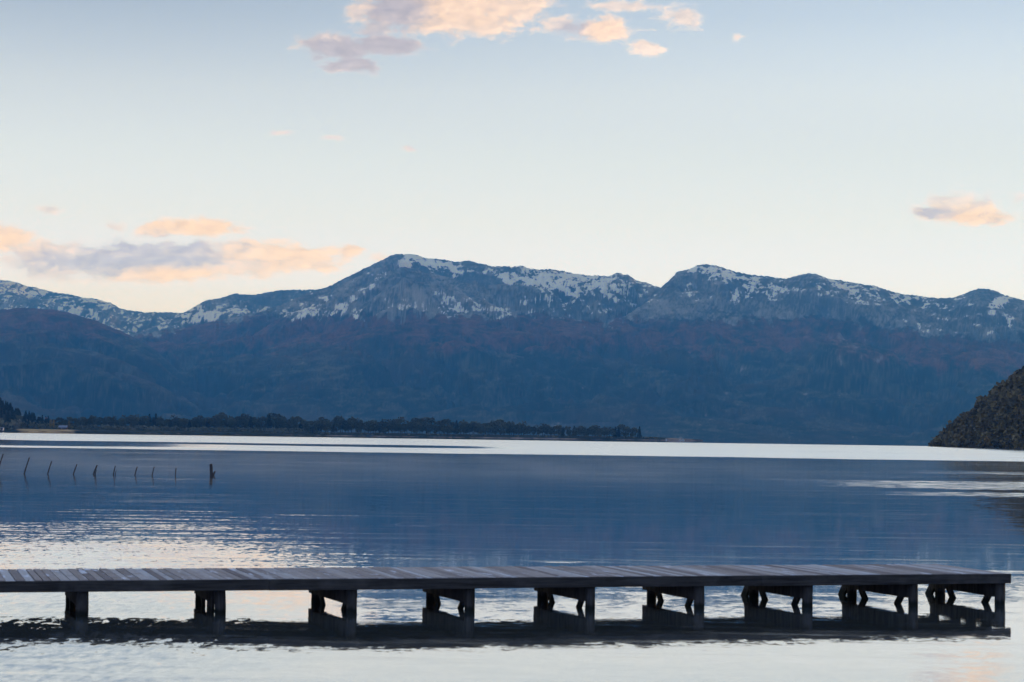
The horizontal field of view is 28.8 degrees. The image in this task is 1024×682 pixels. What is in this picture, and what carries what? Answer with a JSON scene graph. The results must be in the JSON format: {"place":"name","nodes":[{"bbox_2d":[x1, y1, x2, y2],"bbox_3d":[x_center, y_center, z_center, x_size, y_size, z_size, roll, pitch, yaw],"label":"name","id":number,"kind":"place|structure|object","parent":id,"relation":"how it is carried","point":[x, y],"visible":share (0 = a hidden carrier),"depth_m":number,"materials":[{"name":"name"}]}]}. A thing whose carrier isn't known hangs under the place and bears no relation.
{"place":"outdoors","nodes":[
{"label":"outdoors","id":0,"kind":"place"},
{"bbox_2d":[0,280,182,336],"bbox_3d":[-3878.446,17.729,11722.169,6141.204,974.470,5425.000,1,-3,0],"label":"mountain","id":1,"kind":"structure","parent":0,"point":[19,295],"depth_m":11988.87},
{"bbox_2d":[0,308,200,425],"bbox_3d":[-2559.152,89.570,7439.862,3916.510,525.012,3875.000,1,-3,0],"label":"mountain","id":2,"kind":"structure","parent":0,"point":[54,364],"depth_m":6376.64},
{"bbox_2d":[134,289,319,335],"bbox_3d":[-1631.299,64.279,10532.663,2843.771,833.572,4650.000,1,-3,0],"label":"mountain","id":3,"kind":"structure","parent":0,"point":[227,307],"depth_m":10992.40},
{"bbox_2d":[0,407,702,440],"bbox_3d":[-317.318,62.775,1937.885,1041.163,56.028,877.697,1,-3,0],"label":"spit","id":4,"kind":"structure","parent":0,"point":[27,429],"depth_m":1897.84,"materials":[{"name":"plant"}]},
{"bbox_2d":[58,425,67,429],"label":"cabin","id":5,"kind":"object","parent":4,"relation":"on","point":[63,427],"visible":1,"depth_m":1731.72,"materials":[{"name":"blue metal"}]},
{"bbox_2d":[69,418,76,424],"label":"broadleaf tree","id":6,"kind":"object","parent":4,"relation":"on","point":[73,419],"visible":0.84,"depth_m":1804.01,"materials":[{"name":"green plant"}]},
{"bbox_2d":[75,417,87,424],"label":"broadleaf tree","id":7,"kind":"object","parent":4,"relation":"on","point":[80,421],"visible":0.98,"depth_m":1797.99,"materials":[{"name":"green plant"}]},
{"bbox_2d":[87,418,97,425],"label":"broadleaf tree","id":8,"kind":"object","parent":4,"relation":"on","point":[91,420],"visible":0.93,"depth_m":1815.98,"materials":[{"name":"green plant"}]},
{"bbox_2d":[99,418,105,424],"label":"broadleaf tree","id":9,"kind":"object","parent":4,"relation":"on","point":[102,420],"visible":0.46,"depth_m":1841.75,"materials":[{"name":"green plant"}]},
{"bbox_2d":[105,418,116,426],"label":"broadleaf tree","id":10,"kind":"object","parent":4,"relation":"on","point":[112,421],"visible":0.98,"depth_m":1820.19,"materials":[{"name":"green plant"}]},
{"bbox_2d":[119,418,126,425],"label":"broadleaf tree","id":11,"kind":"object","parent":4,"relation":"on","point":[122,421],"visible":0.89,"depth_m":1846.83,"materials":[{"name":"green plant"}]},
{"bbox_2d":[128,415,139,426],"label":"broadleaf tree","id":12,"kind":"object","parent":4,"relation":"on","point":[136,420],"visible":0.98,"depth_m":1852.48,"materials":[{"name":"green plant"}]},
{"bbox_2d":[141,416,150,421],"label":"broadleaf tree","id":13,"kind":"object","parent":4,"relation":"on","point":[144,418],"visible":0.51,"depth_m":1906.35,"materials":[{"name":"green plant"}]},
{"bbox_2d":[155,416,163,425],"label":"broadleaf tree","id":14,"kind":"object","parent":4,"relation":"on","point":[158,420],"visible":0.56,"depth_m":1888.81,"materials":[{"name":"green plant"}]},
{"bbox_2d":[158,419,169,426],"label":"broadleaf tree","id":15,"kind":"object","parent":4,"relation":"on","point":[161,423],"visible":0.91,"depth_m":1865.08,"materials":[{"name":"green plant"}]},
{"bbox_2d":[165,419,175,426],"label":"broadleaf tree","id":16,"kind":"object","parent":4,"relation":"on","point":[171,424],"visible":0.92,"depth_m":1870.47,"materials":[{"name":"green plant"}]},
{"bbox_2d":[172,418,180,426],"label":"broadleaf tree","id":17,"kind":"object","parent":4,"relation":"on","point":[177,422],"visible":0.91,"depth_m":1887.12,"materials":[{"name":"green plant"}]},
{"bbox_2d":[179,419,186,427],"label":"broadleaf tree","id":18,"kind":"object","parent":4,"relation":"on","point":[182,422],"visible":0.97,"depth_m":1879.85,"materials":[{"name":"green plant"}]},
{"bbox_2d":[191,417,201,426],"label":"broadleaf tree","id":19,"kind":"object","parent":4,"relation":"on","point":[196,422],"visible":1,"depth_m":1907.53,"materials":[{"name":"green plant"}]},
{"bbox_2d":[192,415,205,426],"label":"broadleaf tree","id":20,"kind":"object","parent":4,"relation":"on","point":[201,416],"visible":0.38,"depth_m":1939.33,"materials":[{"name":"green plant"}]},
{"bbox_2d":[200,419,206,426],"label":"broadleaf tree","id":21,"kind":"object","parent":4,"relation":"on","point":[203,422],"visible":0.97,"depth_m":1918.16,"materials":[{"name":"green plant"}]},
{"bbox_2d":[207,416,221,427],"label":"broadleaf tree","id":22,"kind":"object","parent":4,"relation":"on","point":[212,422],"visible":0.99,"depth_m":1902.57,"materials":[{"name":"green plant"}]},
{"bbox_2d":[213,412,226,421],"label":"broadleaf tree","id":23,"kind":"object","parent":4,"relation":"on","point":[221,414],"visible":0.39,"depth_m":1967.53,"materials":[{"name":"green plant"}]},
{"bbox_2d":[220,415,235,427],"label":"broadleaf tree","id":24,"kind":"object","parent":4,"relation":"on","point":[224,424],"visible":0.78,"depth_m":1936.90,"materials":[{"name":"green plant"}]},
{"bbox_2d":[225,417,236,427],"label":"broadleaf tree","id":25,"kind":"object","parent":4,"relation":"on","point":[231,422],"visible":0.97,"depth_m":1922.82,"materials":[{"name":"green plant"}]},
{"bbox_2d":[230,417,244,427],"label":"broadleaf tree","id":26,"kind":"object","parent":4,"relation":"on","point":[239,420],"visible":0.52,"depth_m":1956.96,"materials":[{"name":"green plant"}]},
{"bbox_2d":[241,418,249,427],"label":"broadleaf tree","id":27,"kind":"object","parent":4,"relation":"on","point":[245,425],"visible":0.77,"depth_m":1962.95,"materials":[{"name":"green plant"}]},
{"bbox_2d":[240,413,252,423],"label":"broadleaf tree","id":28,"kind":"object","parent":4,"relation":"on","point":[244,417],"visible":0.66,"depth_m":1970.09,"materials":[{"name":"green plant"}]},
{"bbox_2d":[247,416,254,428],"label":"conifer tree","id":29,"kind":"object","parent":4,"relation":"on","point":[250,424],"visible":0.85,"depth_m":1938.31,"materials":[{"name":"green plant"}]},
{"bbox_2d":[252,417,262,428],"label":"broadleaf tree","id":30,"kind":"object","parent":4,"relation":"on","point":[256,423],"visible":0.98,"depth_m":1963.73,"materials":[{"name":"green plant"}]},
{"bbox_2d":[258,416,268,427],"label":"broadleaf tree","id":31,"kind":"object","parent":4,"relation":"on","point":[264,418],"visible":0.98,"depth_m":1954.82,"materials":[{"name":"green plant"}]},
{"bbox_2d":[265,415,272,428],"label":"conifer tree","id":32,"kind":"object","parent":4,"relation":"on","point":[269,423],"visible":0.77,"depth_m":1945.36,"materials":[{"name":"green plant"}]},
{"bbox_2d":[271,417,281,428],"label":"broadleaf tree","id":33,"kind":"object","parent":4,"relation":"on","point":[274,420],"visible":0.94,"depth_m":1973.07,"materials":[{"name":"green plant"}]},
{"bbox_2d":[268,413,286,428],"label":"broadleaf tree","id":34,"kind":"object","parent":4,"relation":"on","point":[275,415],"visible":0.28,"depth_m":2021.75,"materials":[{"name":"green plant"}]},
{"bbox_2d":[279,417,286,427],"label":"broadleaf tree","id":35,"kind":"object","parent":4,"relation":"on","point":[282,421],"visible":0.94,"depth_m":1981.95,"materials":[{"name":"green plant"}]},
{"bbox_2d":[288,418,298,427],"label":"broadleaf tree","id":36,"kind":"object","parent":4,"relation":"on","point":[293,422],"visible":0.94,"depth_m":1988.05,"materials":[{"name":"green plant"}]},
{"bbox_2d":[292,416,302,427],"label":"broadleaf tree","id":37,"kind":"object","parent":4,"relation":"on","point":[300,418],"visible":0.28,"depth_m":2029.58,"materials":[{"name":"green plant"}]},
{"bbox_2d":[300,421,309,432],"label":"broadleaf tree","id":38,"kind":"object","parent":4,"relation":"on","point":[304,423],"visible":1,"depth_m":1909.30,"materials":[{"name":"green plant"}]},
{"bbox_2d":[306,421,319,432],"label":"broadleaf tree","id":39,"kind":"object","parent":4,"relation":"on","point":[310,425],"visible":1,"depth_m":1905.64,"materials":[{"name":"green plant"}]},
{"bbox_2d":[314,424,323,430],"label":"broadleaf tree","id":40,"kind":"object","parent":4,"relation":"on","point":[319,428],"visible":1,"depth_m":1913.73,"materials":[{"name":"green plant"}]},
{"bbox_2d":[317,417,329,431],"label":"broadleaf tree","id":41,"kind":"object","parent":4,"relation":"on","point":[321,418],"visible":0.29,"depth_m":1952.07,"materials":[{"name":"green plant"}]},
{"bbox_2d":[318,419,331,431],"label":"broadleaf tree","id":42,"kind":"object","parent":4,"relation":"on","point":[327,424],"visible":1,"depth_m":1908.08,"materials":[{"name":"green plant"}]},
{"bbox_2d":[0,418,657,438],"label":"brush","id":43,"kind":"object","parent":4,"relation":"on","point":[15,424],"visible":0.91,"depth_m":1835.25,"materials":[{"name":"plant"}]},
{"bbox_2d":[331,417,339,432],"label":"broadleaf tree","id":44,"kind":"object","parent":4,"relation":"on","point":[336,420],"visible":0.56,"depth_m":1977.50,"materials":[{"name":"green plant"}]},
{"bbox_2d":[335,423,339,431],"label":"broadleaf tree","id":45,"kind":"object","parent":4,"relation":"on","point":[336,426],"visible":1,"depth_m":1923.12,"materials":[{"name":"green plant"}]},
{"bbox_2d":[337,419,347,432],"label":"broadleaf tree","id":46,"kind":"object","parent":4,"relation":"on","point":[344,424],"visible":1,"depth_m":1929.00,"materials":[{"name":"green plant"}]},
{"bbox_2d":[344,423,351,430],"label":"broadleaf tree","id":47,"kind":"object","parent":4,"relation":"on","point":[348,427],"visible":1,"depth_m":1942.95,"materials":[{"name":"green plant"}]},
{"bbox_2d":[347,416,356,432],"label":"broadleaf tree","id":48,"kind":"object","parent":4,"relation":"on","point":[352,419],"visible":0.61,"depth_m":1974.36,"materials":[{"name":"green plant"}]},
{"bbox_2d":[351,422,361,431],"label":"broadleaf tree","id":49,"kind":"object","parent":4,"relation":"on","point":[355,425],"visible":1,"depth_m":1930.24,"materials":[{"name":"green plant"}]},
{"bbox_2d":[363,420,374,432],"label":"broadleaf tree","id":50,"kind":"object","parent":4,"relation":"on","point":[367,425],"visible":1,"depth_m":1933.39,"materials":[{"name":"green plant"}]},
{"bbox_2d":[370,421,381,431],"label":"broadleaf tree","id":51,"kind":"object","parent":4,"relation":"on","point":[375,425],"visible":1,"depth_m":1939.66,"materials":[{"name":"green plant"}]},
{"bbox_2d":[377,422,384,431],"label":"broadleaf tree","id":52,"kind":"object","parent":4,"relation":"on","point":[380,423],"visible":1,"depth_m":1944.10,"materials":[{"name":"green plant"}]},
{"bbox_2d":[379,419,394,433],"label":"broadleaf tree","id":53,"kind":"object","parent":4,"relation":"on","point":[386,426],"visible":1,"depth_m":1944.13,"materials":[{"name":"green plant"}]},
{"bbox_2d":[388,419,397,430],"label":"broadleaf tree","id":54,"kind":"object","parent":4,"relation":"on","point":[393,422],"visible":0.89,"depth_m":1961.91,"materials":[{"name":"green plant"}]},
{"bbox_2d":[395,422,403,433],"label":"broadleaf tree","id":55,"kind":"object","parent":4,"relation":"on","point":[399,426],"visible":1,"depth_m":1961.73,"materials":[{"name":"green plant"}]},
{"bbox_2d":[394,417,405,433],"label":"broadleaf tree","id":56,"kind":"object","parent":4,"relation":"on","point":[399,421],"visible":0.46,"depth_m":2005.79,"materials":[{"name":"green plant"}]},
{"bbox_2d":[400,423,408,433],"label":"broadleaf tree","id":57,"kind":"object","parent":4,"relation":"on","point":[404,426],"visible":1,"depth_m":1966.93,"materials":[{"name":"green plant"}]},
{"bbox_2d":[406,422,418,433],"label":"broadleaf tree","id":58,"kind":"object","parent":4,"relation":"on","point":[411,424],"visible":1,"depth_m":1959.58,"materials":[{"name":"green plant"}]},
{"bbox_2d":[412,421,422,434],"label":"broadleaf tree","id":59,"kind":"object","parent":4,"relation":"on","point":[419,427],"visible":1,"depth_m":1961.31,"materials":[{"name":"green plant"}]},
{"bbox_2d":[411,418,427,431],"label":"broadleaf tree","id":60,"kind":"object","parent":4,"relation":"on","point":[416,419],"visible":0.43,"depth_m":2004.37,"materials":[{"name":"green plant"}]},
{"bbox_2d":[419,422,427,431],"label":"broadleaf tree","id":61,"kind":"object","parent":4,"relation":"on","point":[424,425],"visible":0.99,"depth_m":1974.60,"materials":[{"name":"green plant"}]},
{"bbox_2d":[420,417,434,432],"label":"broadleaf tree","id":62,"kind":"object","parent":4,"relation":"on","point":[429,420],"visible":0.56,"depth_m":2016.29,"materials":[{"name":"green plant"}]},
{"bbox_2d":[433,421,442,430],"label":"broadleaf tree","id":63,"kind":"object","parent":4,"relation":"on","point":[437,422],"visible":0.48,"depth_m":2035.98,"materials":[{"name":"green plant"}]},
{"bbox_2d":[437,424,444,432],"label":"broadleaf tree","id":64,"kind":"object","parent":4,"relation":"on","point":[441,426],"visible":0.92,"depth_m":1985.03,"materials":[{"name":"green plant"}]},
{"bbox_2d":[438,419,450,430],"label":"broadleaf tree","id":65,"kind":"object","parent":4,"relation":"on","point":[444,421],"visible":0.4,"depth_m":2020.68,"materials":[{"name":"green plant"}]},
{"bbox_2d":[441,423,454,432],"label":"broadleaf tree","id":66,"kind":"object","parent":4,"relation":"on","point":[447,428],"visible":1,"depth_m":1968.34,"materials":[{"name":"green plant"}]},
{"bbox_2d":[451,422,456,432],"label":"broadleaf tree","id":67,"kind":"object","parent":4,"relation":"on","point":[454,425],"visible":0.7,"depth_m":1994.91,"materials":[{"name":"green plant"}]},
{"bbox_2d":[456,424,465,434],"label":"broadleaf tree","id":68,"kind":"object","parent":4,"relation":"on","point":[461,429],"visible":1,"depth_m":1978.92,"materials":[{"name":"green plant"}]},
{"bbox_2d":[458,420,467,433],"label":"broadleaf tree","id":69,"kind":"object","parent":4,"relation":"on","point":[461,422],"visible":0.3,"depth_m":2029.29,"materials":[{"name":"green plant"}]},
{"bbox_2d":[461,423,472,432],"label":"broadleaf tree","id":70,"kind":"object","parent":4,"relation":"on","point":[467,428],"visible":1,"depth_m":1989.81,"materials":[{"name":"green plant"}]},
{"bbox_2d":[468,421,476,434],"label":"broadleaf tree","id":71,"kind":"object","parent":4,"relation":"on","point":[471,423],"visible":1,"depth_m":1999.76,"materials":[{"name":"green plant"}]},
{"bbox_2d":[473,422,481,432],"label":"broadleaf tree","id":72,"kind":"object","parent":4,"relation":"on","point":[476,429],"visible":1,"depth_m":1995.36,"materials":[{"name":"green plant"}]},
{"bbox_2d":[478,424,488,433],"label":"broadleaf tree","id":73,"kind":"object","parent":4,"relation":"on","point":[482,427],"visible":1,"depth_m":1990.30,"materials":[{"name":"green plant"}]},
{"bbox_2d":[492,426,499,433],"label":"broadleaf tree","id":74,"kind":"object","parent":4,"relation":"on","point":[494,430],"visible":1,"depth_m":2005.04,"materials":[{"name":"green plant"}]},
{"bbox_2d":[491,419,507,434],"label":"broadleaf tree","id":75,"kind":"object","parent":4,"relation":"on","point":[500,422],"visible":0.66,"depth_m":2057.26,"materials":[{"name":"green plant"}]},
{"bbox_2d":[498,424,507,435],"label":"broadleaf tree","id":76,"kind":"object","parent":4,"relation":"on","point":[504,426],"visible":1,"depth_m":2008.05,"materials":[{"name":"green plant"}]},
{"bbox_2d":[505,423,513,435],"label":"broadleaf tree","id":77,"kind":"object","parent":4,"relation":"on","point":[509,430],"visible":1,"depth_m":2015.00,"materials":[{"name":"green plant"}]},
{"bbox_2d":[511,424,518,435],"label":"broadleaf tree","id":78,"kind":"object","parent":4,"relation":"on","point":[516,431],"visible":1,"depth_m":2018.57,"materials":[{"name":"green plant"}]},
{"bbox_2d":[518,423,525,435],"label":"broadleaf tree","id":79,"kind":"object","parent":4,"relation":"on","point":[522,425],"visible":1,"depth_m":2033.64,"materials":[{"name":"green plant"}]},
{"bbox_2d":[515,421,529,434],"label":"broadleaf tree","id":80,"kind":"object","parent":4,"relation":"on","point":[520,424],"visible":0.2,"depth_m":2070.64,"materials":[{"name":"green plant"}]},
{"bbox_2d":[522,426,530,433],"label":"broadleaf tree","id":81,"kind":"object","parent":4,"relation":"on","point":[527,429],"visible":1,"depth_m":2033.11,"materials":[{"name":"green plant"}]},
{"bbox_2d":[530,427,536,434],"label":"broadleaf tree","id":82,"kind":"object","parent":4,"relation":"on","point":[533,429],"visible":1,"depth_m":2032.58,"materials":[{"name":"green plant"}]},
{"bbox_2d":[540,424,548,433],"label":"broadleaf tree","id":83,"kind":"object","parent":4,"relation":"on","point":[545,430],"visible":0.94,"depth_m":2046.73,"materials":[{"name":"green plant"}]},
{"bbox_2d":[547,427,555,434],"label":"broadleaf tree","id":84,"kind":"object","parent":4,"relation":"on","point":[550,432],"visible":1,"depth_m":2020.13,"materials":[{"name":"green plant"}]},
{"bbox_2d":[555,425,561,434],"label":"broadleaf tree","id":85,"kind":"object","parent":4,"relation":"on","point":[558,432],"visible":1,"depth_m":2024.80,"materials":[{"name":"green plant"}]},
{"bbox_2d":[571,427,579,437],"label":"broadleaf tree","id":86,"kind":"object","parent":4,"relation":"on","point":[575,430],"visible":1,"depth_m":2027.75,"materials":[{"name":"green plant"}]},
{"bbox_2d":[577,428,587,436],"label":"broadleaf tree","id":87,"kind":"object","parent":4,"relation":"on","point":[583,431],"visible":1,"depth_m":2039.12,"materials":[{"name":"green plant"}]},
{"bbox_2d":[589,427,601,437],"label":"broadleaf tree","id":88,"kind":"object","parent":4,"relation":"on","point":[596,430],"visible":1,"depth_m":2037.54,"materials":[{"name":"green plant"}]},
{"bbox_2d":[603,428,609,436],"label":"broadleaf tree","id":89,"kind":"object","parent":4,"relation":"on","point":[607,430],"visible":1,"depth_m":2049.12,"materials":[{"name":"green plant"}]},
{"bbox_2d":[616,424,628,434],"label":"broadleaf tree","id":90,"kind":"object","parent":4,"relation":"on","point":[622,426],"visible":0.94,"depth_m":2074.28,"materials":[{"name":"green plant"}]},
{"bbox_2d":[621,428,629,437],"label":"broadleaf tree","id":91,"kind":"object","parent":4,"relation":"on","point":[625,434],"visible":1,"depth_m":2058.27,"materials":[{"name":"green plant"}]},
{"bbox_2d":[637,426,641,437],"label":"conifer tree","id":92,"kind":"object","parent":4,"relation":"on","point":[639,433],"visible":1,"depth_m":2070.17,"materials":[{"name":"green plant"}]},
{"bbox_2d":[214,267,576,432],"bbox_3d":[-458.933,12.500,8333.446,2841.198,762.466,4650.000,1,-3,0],"label":"mountain","id":93,"kind":"structure","parent":0,"point":[333,380],"depth_m":6782.36,"materials":[{"name":"blue stone"}]},
{"bbox_2d":[0,431,1023,681],"bbox_3d":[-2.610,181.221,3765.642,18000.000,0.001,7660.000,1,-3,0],"label":"lake water","id":94,"kind":"structure","parent":0,"point":[282,501],"depth_m":48.59,"materials":[{"name":"blue liquid"}]},
{"bbox_2d":[210,464,215,474],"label":"post","id":95,"kind":"object","parent":94,"relation":"in","point":[211,470],"visible":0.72,"depth_m":121.39,"materials":[{"name":"black wood"}]},
{"bbox_2d":[0,564,1010,616],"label":"jetty","id":96,"kind":"object","parent":94,"relation":"in","point":[212,586],"visible":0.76,"depth_m":31.19,"materials":[{"name":"grey wood"}]},
{"bbox_2d":[0,0,1023,312],"label":"sky","id":97,"kind":"structure","parent":0,"point":[175,156],"materials":[{"name":"blue"}]},
{"bbox_2d":[134,254,913,433],"bbox_3d":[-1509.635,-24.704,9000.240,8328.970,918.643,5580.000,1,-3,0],"label":"mountain","id":98,"kind":"structure","parent":0,"point":[210,361],"depth_m":7893.31,"materials":[{"name":"blue stone"}]},
{"bbox_2d":[395,312,837,440],"bbox_3d":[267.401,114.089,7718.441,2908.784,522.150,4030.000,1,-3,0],"label":"mountain","id":99,"kind":"structure","parent":0,"point":[605,398],"depth_m":6212.28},
{"bbox_2d":[621,264,1023,441],"bbox_3d":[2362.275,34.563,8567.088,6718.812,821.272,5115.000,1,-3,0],"label":"mountain","id":100,"kind":"structure","parent":0,"point":[925,369],"depth_m":7701.32,"materials":[{"name":"blue stone"}]},
{"bbox_2d":[946,390,1023,449],"bbox_3d":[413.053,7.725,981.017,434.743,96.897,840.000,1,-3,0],"label":"hillside","id":101,"kind":"structure","parent":0,"point":[997,438],"depth_m":827.81,"materials":[{"name":"plant"}]},
{"bbox_2d":[928,366,1023,449],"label":"scrub","id":102,"kind":"object","parent":101,"relation":"on","point":[957,432],"visible":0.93,"depth_m":887.30,"materials":[{"name":"green plant"}]}
]}

